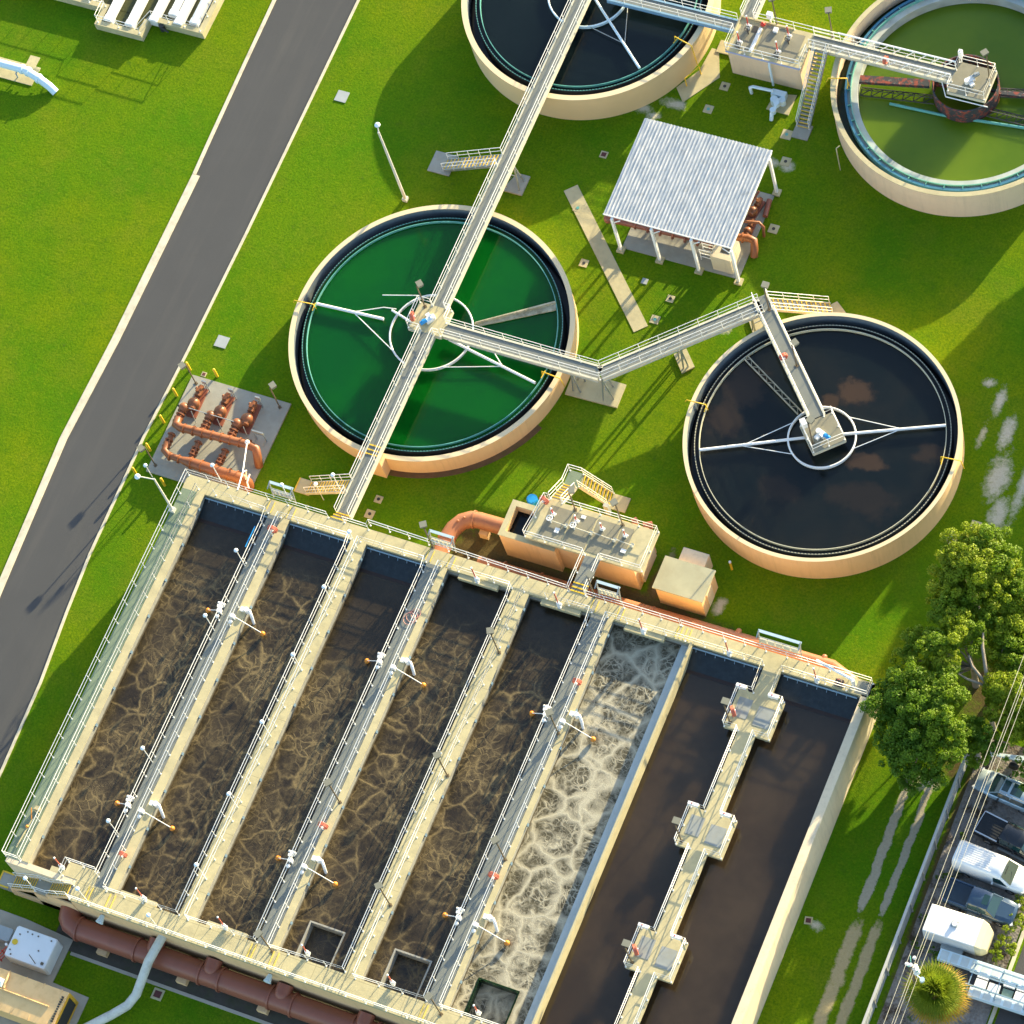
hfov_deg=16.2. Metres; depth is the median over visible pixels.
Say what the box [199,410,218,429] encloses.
check valve
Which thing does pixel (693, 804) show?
control box
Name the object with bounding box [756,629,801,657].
panel rack
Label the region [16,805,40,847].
jib hoist
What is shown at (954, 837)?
overhead wire
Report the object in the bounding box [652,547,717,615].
block shed
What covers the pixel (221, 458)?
branch pipe
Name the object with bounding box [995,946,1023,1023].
street
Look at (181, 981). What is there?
pipe saddle
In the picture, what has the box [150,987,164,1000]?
manhole cover
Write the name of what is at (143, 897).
valve actuator
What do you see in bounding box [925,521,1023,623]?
oak tree
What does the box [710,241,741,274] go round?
electrical cabinet
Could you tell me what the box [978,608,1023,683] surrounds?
bushy tree
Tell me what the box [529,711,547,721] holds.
float switch
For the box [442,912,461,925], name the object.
float switch
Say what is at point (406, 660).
drop pipe valve
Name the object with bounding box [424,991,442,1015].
floodlight
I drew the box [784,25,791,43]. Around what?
valve actuator
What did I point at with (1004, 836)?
pickup truck
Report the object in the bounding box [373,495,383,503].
manhole cover
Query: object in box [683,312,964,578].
settling tank
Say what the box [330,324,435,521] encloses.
raised walkway
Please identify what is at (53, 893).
basin stair
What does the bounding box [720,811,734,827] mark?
control box
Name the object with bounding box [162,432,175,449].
branch pipe
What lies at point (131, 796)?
air valve
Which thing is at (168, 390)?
kerb
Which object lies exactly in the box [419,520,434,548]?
floodlight
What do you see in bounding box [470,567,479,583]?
valve actuator
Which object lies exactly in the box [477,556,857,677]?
distribution pipe
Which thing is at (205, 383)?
local panel
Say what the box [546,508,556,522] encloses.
valve actuator
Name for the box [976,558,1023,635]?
bushy tree
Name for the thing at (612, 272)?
concrete path
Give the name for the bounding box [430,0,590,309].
raised walkway
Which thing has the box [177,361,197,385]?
floodlight
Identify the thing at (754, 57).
valve building
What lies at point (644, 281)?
manhole cover
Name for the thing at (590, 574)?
floodlight
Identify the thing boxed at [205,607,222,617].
float switch
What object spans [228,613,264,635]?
float switch
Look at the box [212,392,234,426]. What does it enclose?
pump
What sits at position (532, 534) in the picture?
pump building
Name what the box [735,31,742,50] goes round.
valve actuator
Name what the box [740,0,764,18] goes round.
raised walkway
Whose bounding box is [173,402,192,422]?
check valve
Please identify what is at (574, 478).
building stair
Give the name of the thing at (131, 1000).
curved pipe
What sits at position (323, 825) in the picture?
hose reel
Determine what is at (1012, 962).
kerb
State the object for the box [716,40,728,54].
footing slab
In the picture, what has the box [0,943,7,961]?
fire standpipe
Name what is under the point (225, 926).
valve actuator
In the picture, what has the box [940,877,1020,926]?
pickup truck
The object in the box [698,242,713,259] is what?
pipe rack
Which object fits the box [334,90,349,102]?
manhole cover
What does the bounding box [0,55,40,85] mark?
concrete pad
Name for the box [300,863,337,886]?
float switch
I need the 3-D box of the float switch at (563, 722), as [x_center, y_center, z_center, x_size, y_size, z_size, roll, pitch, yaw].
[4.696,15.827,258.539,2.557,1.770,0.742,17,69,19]
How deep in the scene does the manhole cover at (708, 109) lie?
284.83 m
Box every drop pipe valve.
[149,800,164,818]
[240,606,254,624]
[311,855,326,873]
[400,657,415,675]
[482,913,498,931]
[569,711,583,728]
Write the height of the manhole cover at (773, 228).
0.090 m
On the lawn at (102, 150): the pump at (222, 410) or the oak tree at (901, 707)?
the oak tree at (901, 707)
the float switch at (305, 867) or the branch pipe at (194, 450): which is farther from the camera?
the branch pipe at (194, 450)
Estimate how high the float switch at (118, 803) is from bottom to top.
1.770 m
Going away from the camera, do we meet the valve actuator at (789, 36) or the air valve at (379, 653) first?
the air valve at (379, 653)
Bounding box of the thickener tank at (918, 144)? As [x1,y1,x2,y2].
[826,0,1023,216]
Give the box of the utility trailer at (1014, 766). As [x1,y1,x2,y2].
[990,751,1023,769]
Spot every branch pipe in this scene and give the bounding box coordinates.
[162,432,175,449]
[188,440,202,457]
[215,448,228,465]
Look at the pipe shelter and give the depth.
276.58 m
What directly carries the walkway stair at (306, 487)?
on the lawn at (102, 150)
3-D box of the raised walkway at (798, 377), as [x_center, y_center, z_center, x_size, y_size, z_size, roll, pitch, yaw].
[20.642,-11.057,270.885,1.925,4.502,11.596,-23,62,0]
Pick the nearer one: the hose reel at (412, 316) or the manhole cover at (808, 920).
the manhole cover at (808, 920)
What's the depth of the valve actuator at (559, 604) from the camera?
262.35 m
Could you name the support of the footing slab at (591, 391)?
on the lawn at (102, 150)
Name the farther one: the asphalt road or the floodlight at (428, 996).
the asphalt road
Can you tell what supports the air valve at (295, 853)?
attached to the aeration basin at (597, 867)
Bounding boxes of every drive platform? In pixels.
[405,295,453,339]
[799,406,845,455]
[941,55,996,107]
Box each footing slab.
[504,174,529,195]
[565,376,625,407]
[674,349,694,373]
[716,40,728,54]
[749,317,763,332]
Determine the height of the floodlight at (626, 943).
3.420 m
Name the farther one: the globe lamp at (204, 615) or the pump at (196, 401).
the pump at (196, 401)
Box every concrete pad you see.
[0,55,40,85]
[146,375,290,492]
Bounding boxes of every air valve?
[126,795,134,801]
[217,601,225,607]
[288,850,296,856]
[377,652,385,658]
[456,907,464,913]
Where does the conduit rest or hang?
on the concrete pad at (270, 419)
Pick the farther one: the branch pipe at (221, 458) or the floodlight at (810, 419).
the branch pipe at (221, 458)
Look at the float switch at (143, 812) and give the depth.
261.38 m
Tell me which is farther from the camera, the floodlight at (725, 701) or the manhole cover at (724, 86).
the manhole cover at (724, 86)
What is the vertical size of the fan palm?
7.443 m
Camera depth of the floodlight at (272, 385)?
276.96 m
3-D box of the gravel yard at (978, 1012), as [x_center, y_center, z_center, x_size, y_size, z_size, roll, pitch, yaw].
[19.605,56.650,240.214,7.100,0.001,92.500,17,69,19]
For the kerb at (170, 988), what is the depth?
260.10 m
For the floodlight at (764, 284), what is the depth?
269.08 m
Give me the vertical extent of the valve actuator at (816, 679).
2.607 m
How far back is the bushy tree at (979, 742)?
252.32 m
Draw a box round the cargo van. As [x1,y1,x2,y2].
[952,840,1023,894]
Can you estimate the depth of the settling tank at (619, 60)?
286.38 m
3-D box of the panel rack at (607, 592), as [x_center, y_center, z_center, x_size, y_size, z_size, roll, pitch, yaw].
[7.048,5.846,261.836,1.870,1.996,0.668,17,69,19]
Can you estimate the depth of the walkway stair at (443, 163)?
285.58 m
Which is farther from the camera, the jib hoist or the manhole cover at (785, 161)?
the manhole cover at (785, 161)
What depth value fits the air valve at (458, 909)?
253.57 m
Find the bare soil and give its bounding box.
[388,425,541,477]
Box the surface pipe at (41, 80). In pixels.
[0,59,58,94]
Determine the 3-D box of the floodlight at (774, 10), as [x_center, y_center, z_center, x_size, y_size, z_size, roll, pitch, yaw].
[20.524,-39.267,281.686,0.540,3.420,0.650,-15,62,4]
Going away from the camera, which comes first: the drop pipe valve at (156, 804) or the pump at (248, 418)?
the drop pipe valve at (156, 804)
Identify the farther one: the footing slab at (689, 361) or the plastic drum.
the footing slab at (689, 361)
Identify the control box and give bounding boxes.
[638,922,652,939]
[670,933,685,949]
[688,800,702,817]
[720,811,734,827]
[736,683,750,699]
[768,693,782,709]
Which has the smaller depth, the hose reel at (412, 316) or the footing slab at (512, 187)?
the hose reel at (412, 316)
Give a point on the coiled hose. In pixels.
(411, 616)
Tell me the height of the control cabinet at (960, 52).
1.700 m
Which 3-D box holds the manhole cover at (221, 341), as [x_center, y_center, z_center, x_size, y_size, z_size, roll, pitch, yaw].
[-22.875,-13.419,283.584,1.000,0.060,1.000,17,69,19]
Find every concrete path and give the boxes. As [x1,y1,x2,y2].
[564,185,647,331]
[676,48,719,101]
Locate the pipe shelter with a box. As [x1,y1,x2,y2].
[603,118,781,285]
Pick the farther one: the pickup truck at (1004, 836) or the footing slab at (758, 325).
the footing slab at (758, 325)
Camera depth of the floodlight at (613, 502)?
262.34 m
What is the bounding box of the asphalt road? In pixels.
[0,0,356,768]
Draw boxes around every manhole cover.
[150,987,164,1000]
[214,335,229,348]
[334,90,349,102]
[364,509,375,518]
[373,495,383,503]
[572,203,582,211]
[578,259,588,267]
[599,151,608,158]
[641,278,648,284]
[649,314,660,324]
[666,294,674,302]
[703,104,713,113]
[719,82,729,90]
[767,224,779,233]
[779,156,791,166]
[780,129,792,139]
[804,916,812,924]
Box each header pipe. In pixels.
[161,442,254,491]
[172,416,262,468]
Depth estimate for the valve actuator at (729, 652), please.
258.22 m
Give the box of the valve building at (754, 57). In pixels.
[724,11,840,89]
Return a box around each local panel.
[201,380,209,391]
[228,388,236,399]
[254,396,262,406]
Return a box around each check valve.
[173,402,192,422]
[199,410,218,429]
[227,418,245,436]
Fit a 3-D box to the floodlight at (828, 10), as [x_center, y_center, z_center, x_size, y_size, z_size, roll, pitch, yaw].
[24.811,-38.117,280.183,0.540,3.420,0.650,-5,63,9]
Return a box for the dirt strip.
[56,924,308,1023]
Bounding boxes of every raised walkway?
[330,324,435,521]
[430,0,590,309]
[440,294,764,400]
[607,0,737,33]
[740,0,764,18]
[751,288,824,418]
[808,27,955,84]
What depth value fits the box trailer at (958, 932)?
249.25 m
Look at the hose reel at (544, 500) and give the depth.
266.26 m
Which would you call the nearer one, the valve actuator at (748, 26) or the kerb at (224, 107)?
the valve actuator at (748, 26)
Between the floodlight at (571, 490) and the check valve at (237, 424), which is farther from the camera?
the check valve at (237, 424)
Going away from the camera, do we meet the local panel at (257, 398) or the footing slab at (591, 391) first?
the footing slab at (591, 391)
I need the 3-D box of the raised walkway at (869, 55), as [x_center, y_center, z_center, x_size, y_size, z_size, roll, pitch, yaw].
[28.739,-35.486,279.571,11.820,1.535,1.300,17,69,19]
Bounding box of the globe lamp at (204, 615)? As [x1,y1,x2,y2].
[203,613,214,630]
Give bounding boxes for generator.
[0,968,78,1023]
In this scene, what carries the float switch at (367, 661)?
attached to the aeration basin at (597, 867)
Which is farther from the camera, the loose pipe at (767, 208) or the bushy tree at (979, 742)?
the loose pipe at (767, 208)
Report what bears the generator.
on the concrete apron
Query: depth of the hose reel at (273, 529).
269.38 m
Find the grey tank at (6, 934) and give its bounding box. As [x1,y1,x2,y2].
[0,925,14,944]
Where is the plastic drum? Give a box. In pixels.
[526,494,538,505]
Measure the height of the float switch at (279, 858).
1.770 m
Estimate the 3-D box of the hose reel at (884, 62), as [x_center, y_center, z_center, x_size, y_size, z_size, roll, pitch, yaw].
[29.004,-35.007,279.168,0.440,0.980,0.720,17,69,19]
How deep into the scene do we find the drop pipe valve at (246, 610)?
267.50 m
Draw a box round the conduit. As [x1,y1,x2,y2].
[189,408,248,438]
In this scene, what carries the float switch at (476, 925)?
attached to the aeration basin at (597, 867)
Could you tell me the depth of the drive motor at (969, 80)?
277.19 m
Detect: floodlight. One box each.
[137,444,157,466]
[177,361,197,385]
[253,928,273,953]
[268,381,281,408]
[323,778,341,804]
[374,881,391,907]
[415,279,426,308]
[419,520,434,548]
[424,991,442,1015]
[433,750,449,777]
[486,627,500,654]
[490,835,506,861]
[544,708,559,735]
[567,486,576,511]
[585,570,596,597]
[609,498,624,526]
[621,939,633,964]
[672,816,683,842]
[720,697,731,724]
[761,281,770,310]
[769,0,778,23]
[790,338,798,367]
[806,415,814,444]
[825,7,834,37]
[980,48,990,79]
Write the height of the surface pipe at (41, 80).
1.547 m
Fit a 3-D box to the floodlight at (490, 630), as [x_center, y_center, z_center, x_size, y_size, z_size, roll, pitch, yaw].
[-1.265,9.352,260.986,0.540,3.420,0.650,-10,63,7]
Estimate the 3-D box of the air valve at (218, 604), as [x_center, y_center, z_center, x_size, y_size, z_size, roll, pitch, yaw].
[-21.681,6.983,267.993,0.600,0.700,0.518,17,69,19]
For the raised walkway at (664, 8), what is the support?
attached to the valve building at (754, 57)
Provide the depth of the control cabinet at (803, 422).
266.01 m
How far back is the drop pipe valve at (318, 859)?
257.58 m
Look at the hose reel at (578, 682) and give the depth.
259.33 m
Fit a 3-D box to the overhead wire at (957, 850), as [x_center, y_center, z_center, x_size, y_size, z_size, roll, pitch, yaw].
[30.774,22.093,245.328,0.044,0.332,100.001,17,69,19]
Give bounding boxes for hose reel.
[118,851,127,857]
[267,525,277,532]
[317,821,328,829]
[409,311,414,320]
[488,871,498,879]
[539,495,548,504]
[572,678,581,685]
[632,944,638,955]
[730,705,735,716]
[779,353,787,360]
[882,55,888,64]
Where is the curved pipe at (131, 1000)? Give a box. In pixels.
[84,935,166,1023]
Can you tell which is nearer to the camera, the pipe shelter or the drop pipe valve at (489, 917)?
the drop pipe valve at (489, 917)
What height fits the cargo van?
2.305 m
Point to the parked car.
(1005, 790)
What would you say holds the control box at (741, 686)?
attached to the aeration basin at (597, 867)
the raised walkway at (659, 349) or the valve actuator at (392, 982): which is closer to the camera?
the valve actuator at (392, 982)
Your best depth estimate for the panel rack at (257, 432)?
277.63 m
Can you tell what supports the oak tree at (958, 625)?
on the lawn at (102, 150)
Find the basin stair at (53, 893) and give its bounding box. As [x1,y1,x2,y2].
[0,870,82,915]
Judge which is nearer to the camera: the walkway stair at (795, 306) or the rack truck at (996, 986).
the rack truck at (996, 986)
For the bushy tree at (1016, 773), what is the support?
on the lawn at (102, 150)
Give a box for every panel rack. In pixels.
[251,429,266,443]
[267,481,296,503]
[427,529,456,552]
[594,580,621,602]
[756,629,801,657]
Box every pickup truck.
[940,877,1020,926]
[973,811,1023,861]
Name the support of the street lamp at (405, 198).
on the lawn at (102, 150)
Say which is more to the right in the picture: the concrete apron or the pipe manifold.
the pipe manifold
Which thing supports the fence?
on the lawn at (102, 150)
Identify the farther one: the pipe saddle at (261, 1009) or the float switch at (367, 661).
the float switch at (367, 661)
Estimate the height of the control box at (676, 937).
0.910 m
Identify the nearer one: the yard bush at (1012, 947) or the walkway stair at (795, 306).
the yard bush at (1012, 947)
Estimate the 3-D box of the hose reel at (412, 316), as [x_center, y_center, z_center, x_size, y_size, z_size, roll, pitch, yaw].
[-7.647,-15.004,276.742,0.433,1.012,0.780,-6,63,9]
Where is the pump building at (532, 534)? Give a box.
[498,492,659,595]
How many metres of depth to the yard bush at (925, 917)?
251.12 m
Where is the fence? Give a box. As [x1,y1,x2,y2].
[862,754,969,1023]
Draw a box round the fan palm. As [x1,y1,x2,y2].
[896,957,973,1023]
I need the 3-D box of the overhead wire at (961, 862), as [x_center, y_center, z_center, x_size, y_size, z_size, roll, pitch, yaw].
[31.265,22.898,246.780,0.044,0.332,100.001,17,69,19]
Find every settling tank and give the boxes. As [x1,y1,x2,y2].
[288,205,578,477]
[461,0,720,119]
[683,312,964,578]
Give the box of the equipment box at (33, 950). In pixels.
[5,926,62,974]
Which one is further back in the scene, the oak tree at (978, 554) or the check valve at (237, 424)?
the check valve at (237, 424)
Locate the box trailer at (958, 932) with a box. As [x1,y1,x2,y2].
[922,904,1004,955]
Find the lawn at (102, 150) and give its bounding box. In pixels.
[0,0,1023,1023]
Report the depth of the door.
264.89 m
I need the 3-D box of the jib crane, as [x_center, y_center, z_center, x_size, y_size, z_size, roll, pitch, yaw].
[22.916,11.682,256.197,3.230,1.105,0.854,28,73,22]
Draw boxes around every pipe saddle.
[96,948,109,957]
[175,976,188,985]
[256,1005,269,1014]
[479,529,490,539]
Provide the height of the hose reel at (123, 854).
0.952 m
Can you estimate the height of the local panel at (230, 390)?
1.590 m
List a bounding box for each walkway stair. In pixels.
[294,474,351,495]
[427,147,500,175]
[767,291,845,313]
[791,41,827,140]
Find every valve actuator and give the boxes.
[53,857,64,869]
[135,887,146,901]
[216,916,227,929]
[301,944,310,955]
[386,974,395,985]
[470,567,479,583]
[473,1004,481,1015]
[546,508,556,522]
[553,592,561,608]
[570,514,579,529]
[638,618,646,634]
[724,640,731,656]
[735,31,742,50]
[744,15,751,33]
[774,41,780,59]
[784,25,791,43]
[812,667,819,683]
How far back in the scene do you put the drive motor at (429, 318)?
276.58 m
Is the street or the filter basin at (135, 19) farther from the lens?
the filter basin at (135, 19)
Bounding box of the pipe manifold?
[603,215,765,257]
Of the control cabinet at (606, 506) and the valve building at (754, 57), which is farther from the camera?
the valve building at (754, 57)
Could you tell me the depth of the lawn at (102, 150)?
278.93 m
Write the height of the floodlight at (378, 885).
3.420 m
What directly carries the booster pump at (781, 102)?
on the lawn at (102, 150)
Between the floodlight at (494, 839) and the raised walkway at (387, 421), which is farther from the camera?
the raised walkway at (387, 421)
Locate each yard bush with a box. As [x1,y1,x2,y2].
[911,832,966,962]
[989,894,1023,961]
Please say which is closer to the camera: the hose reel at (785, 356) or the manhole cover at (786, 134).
the hose reel at (785, 356)
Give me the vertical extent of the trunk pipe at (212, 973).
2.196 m
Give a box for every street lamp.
[134,474,175,512]
[237,440,249,489]
[374,122,408,202]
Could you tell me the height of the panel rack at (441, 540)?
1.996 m
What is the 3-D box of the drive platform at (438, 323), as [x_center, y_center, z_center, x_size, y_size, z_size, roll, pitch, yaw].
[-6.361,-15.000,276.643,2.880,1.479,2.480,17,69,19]
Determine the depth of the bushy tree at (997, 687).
252.24 m
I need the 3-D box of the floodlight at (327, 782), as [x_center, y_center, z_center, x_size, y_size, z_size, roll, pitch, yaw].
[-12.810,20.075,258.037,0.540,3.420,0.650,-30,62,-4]
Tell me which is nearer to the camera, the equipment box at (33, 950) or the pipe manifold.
the equipment box at (33, 950)
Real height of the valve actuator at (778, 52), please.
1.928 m
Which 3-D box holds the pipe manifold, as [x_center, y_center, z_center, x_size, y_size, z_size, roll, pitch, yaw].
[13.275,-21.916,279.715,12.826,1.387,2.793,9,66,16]
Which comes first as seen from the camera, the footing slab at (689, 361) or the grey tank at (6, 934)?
the grey tank at (6, 934)
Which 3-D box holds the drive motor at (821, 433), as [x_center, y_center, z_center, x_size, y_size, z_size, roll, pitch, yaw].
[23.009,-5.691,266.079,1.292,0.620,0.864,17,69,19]
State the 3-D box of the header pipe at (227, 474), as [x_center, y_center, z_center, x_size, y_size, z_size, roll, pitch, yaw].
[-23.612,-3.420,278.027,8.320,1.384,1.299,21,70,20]
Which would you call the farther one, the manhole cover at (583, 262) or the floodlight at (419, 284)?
the manhole cover at (583, 262)
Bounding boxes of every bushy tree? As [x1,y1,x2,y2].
[956,714,1009,769]
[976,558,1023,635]
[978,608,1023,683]
[980,670,1023,750]
[1007,674,1023,790]
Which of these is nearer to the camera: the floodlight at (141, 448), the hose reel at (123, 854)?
the hose reel at (123, 854)
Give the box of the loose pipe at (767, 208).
[750,190,771,217]
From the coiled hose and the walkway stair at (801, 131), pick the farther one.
the walkway stair at (801, 131)
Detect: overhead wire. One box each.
[884,656,1023,1021]
[892,677,1023,1022]
[894,684,1023,1023]
[900,698,1023,1023]
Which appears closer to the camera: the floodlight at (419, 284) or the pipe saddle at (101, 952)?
the pipe saddle at (101, 952)
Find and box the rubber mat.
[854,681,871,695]
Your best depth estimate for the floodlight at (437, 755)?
256.04 m
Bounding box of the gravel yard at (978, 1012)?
[877,739,1023,1023]
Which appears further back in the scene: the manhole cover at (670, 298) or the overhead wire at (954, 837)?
the manhole cover at (670, 298)
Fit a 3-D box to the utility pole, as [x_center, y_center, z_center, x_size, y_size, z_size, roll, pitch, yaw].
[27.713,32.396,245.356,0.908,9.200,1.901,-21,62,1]
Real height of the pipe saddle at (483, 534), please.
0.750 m
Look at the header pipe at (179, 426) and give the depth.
278.14 m
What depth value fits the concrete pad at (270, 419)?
279.65 m
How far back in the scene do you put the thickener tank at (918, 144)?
279.51 m
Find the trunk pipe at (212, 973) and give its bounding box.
[58,899,383,1023]
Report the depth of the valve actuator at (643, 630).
260.22 m
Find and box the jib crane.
[816,659,855,687]
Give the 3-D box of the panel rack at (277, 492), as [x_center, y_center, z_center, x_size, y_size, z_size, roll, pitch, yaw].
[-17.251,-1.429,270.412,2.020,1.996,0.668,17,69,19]
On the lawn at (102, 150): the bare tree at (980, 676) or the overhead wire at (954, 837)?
the bare tree at (980, 676)
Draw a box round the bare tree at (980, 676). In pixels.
[957,633,1007,733]
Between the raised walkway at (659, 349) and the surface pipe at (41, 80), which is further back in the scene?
the surface pipe at (41, 80)
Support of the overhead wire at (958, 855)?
attached to the utility pole
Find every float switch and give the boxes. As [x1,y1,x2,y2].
[114,801,130,812]
[137,808,174,830]
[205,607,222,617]
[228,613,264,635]
[275,856,293,867]
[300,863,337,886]
[364,658,382,668]
[389,664,425,687]
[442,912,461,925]
[471,922,509,945]
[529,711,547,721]
[558,718,595,741]
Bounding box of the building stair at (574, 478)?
[548,464,630,512]
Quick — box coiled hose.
[403,609,420,624]
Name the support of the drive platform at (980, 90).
attached to the raised walkway at (869, 55)
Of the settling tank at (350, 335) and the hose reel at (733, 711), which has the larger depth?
the settling tank at (350, 335)
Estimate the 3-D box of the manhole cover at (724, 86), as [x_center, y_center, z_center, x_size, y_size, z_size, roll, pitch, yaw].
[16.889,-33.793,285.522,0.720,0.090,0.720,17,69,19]
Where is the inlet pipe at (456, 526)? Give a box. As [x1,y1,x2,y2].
[434,510,503,552]
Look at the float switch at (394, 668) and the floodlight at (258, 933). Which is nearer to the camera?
the floodlight at (258, 933)
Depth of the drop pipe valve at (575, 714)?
258.90 m
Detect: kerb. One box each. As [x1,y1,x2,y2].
[0,0,359,776]
[0,174,199,595]
[70,952,271,1023]
[193,0,275,174]
[988,928,1023,1023]
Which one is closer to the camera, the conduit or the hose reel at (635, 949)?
the hose reel at (635, 949)
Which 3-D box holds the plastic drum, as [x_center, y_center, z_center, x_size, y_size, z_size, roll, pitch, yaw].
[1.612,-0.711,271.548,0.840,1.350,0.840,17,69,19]
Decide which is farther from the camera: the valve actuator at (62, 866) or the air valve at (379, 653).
the air valve at (379, 653)
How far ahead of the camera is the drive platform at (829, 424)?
266.34 m
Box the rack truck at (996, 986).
[937,948,1023,1019]
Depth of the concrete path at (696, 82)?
286.25 m
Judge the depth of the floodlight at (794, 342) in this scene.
266.50 m
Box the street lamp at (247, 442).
[237,440,249,489]
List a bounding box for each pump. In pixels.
[186,384,208,418]
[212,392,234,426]
[239,400,261,434]
[743,218,756,234]
[745,197,765,219]
[748,85,796,120]
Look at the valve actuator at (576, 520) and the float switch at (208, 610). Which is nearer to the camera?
the valve actuator at (576, 520)
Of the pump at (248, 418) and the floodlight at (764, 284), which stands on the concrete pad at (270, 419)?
the pump at (248, 418)
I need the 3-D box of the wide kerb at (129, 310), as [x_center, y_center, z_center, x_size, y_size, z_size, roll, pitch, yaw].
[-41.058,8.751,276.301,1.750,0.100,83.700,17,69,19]
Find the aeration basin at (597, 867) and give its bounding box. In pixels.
[1,469,876,1023]
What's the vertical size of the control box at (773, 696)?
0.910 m
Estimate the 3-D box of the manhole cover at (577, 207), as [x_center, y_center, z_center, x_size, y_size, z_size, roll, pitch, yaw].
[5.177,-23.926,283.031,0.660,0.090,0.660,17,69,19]
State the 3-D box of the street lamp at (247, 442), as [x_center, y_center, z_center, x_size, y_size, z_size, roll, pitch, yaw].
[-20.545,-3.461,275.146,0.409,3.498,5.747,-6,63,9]
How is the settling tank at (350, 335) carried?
on the lawn at (102, 150)
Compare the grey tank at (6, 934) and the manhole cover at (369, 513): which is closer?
the grey tank at (6, 934)
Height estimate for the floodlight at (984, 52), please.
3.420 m
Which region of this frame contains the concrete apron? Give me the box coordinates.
[0,909,88,1023]
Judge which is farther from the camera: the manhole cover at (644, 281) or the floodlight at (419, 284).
the manhole cover at (644, 281)
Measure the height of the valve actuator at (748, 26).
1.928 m
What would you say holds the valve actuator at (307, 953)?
on the aeration basin at (597, 867)
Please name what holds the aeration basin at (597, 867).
on the lawn at (102, 150)
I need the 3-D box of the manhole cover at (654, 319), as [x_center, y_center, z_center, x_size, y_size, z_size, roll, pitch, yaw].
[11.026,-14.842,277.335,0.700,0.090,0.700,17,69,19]
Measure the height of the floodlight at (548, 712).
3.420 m
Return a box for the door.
[706,585,714,605]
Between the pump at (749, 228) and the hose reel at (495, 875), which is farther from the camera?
the pump at (749, 228)
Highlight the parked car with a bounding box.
[972,767,1023,814]
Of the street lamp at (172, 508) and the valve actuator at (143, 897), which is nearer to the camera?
the valve actuator at (143, 897)
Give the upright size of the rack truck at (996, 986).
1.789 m
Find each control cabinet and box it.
[603,503,611,515]
[800,418,807,428]
[958,49,962,62]
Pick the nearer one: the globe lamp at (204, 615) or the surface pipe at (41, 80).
the globe lamp at (204, 615)
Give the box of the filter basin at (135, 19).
[57,0,223,40]
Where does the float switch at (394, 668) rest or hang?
attached to the aeration basin at (597, 867)
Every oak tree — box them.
[858,656,971,796]
[889,593,987,694]
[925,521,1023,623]
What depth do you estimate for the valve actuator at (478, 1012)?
249.86 m
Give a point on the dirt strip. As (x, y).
(191, 987)
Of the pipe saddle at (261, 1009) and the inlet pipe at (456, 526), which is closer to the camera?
the pipe saddle at (261, 1009)
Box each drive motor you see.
[419,312,435,325]
[814,428,830,440]
[964,72,979,87]
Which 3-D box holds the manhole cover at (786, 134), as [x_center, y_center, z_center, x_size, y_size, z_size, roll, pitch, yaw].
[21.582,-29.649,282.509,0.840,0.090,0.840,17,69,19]
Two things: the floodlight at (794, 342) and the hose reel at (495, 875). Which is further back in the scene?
the floodlight at (794, 342)
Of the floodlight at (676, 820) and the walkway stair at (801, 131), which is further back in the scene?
the walkway stair at (801, 131)
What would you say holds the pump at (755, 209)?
on the pipe shelter
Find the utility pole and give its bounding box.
[905,956,924,983]

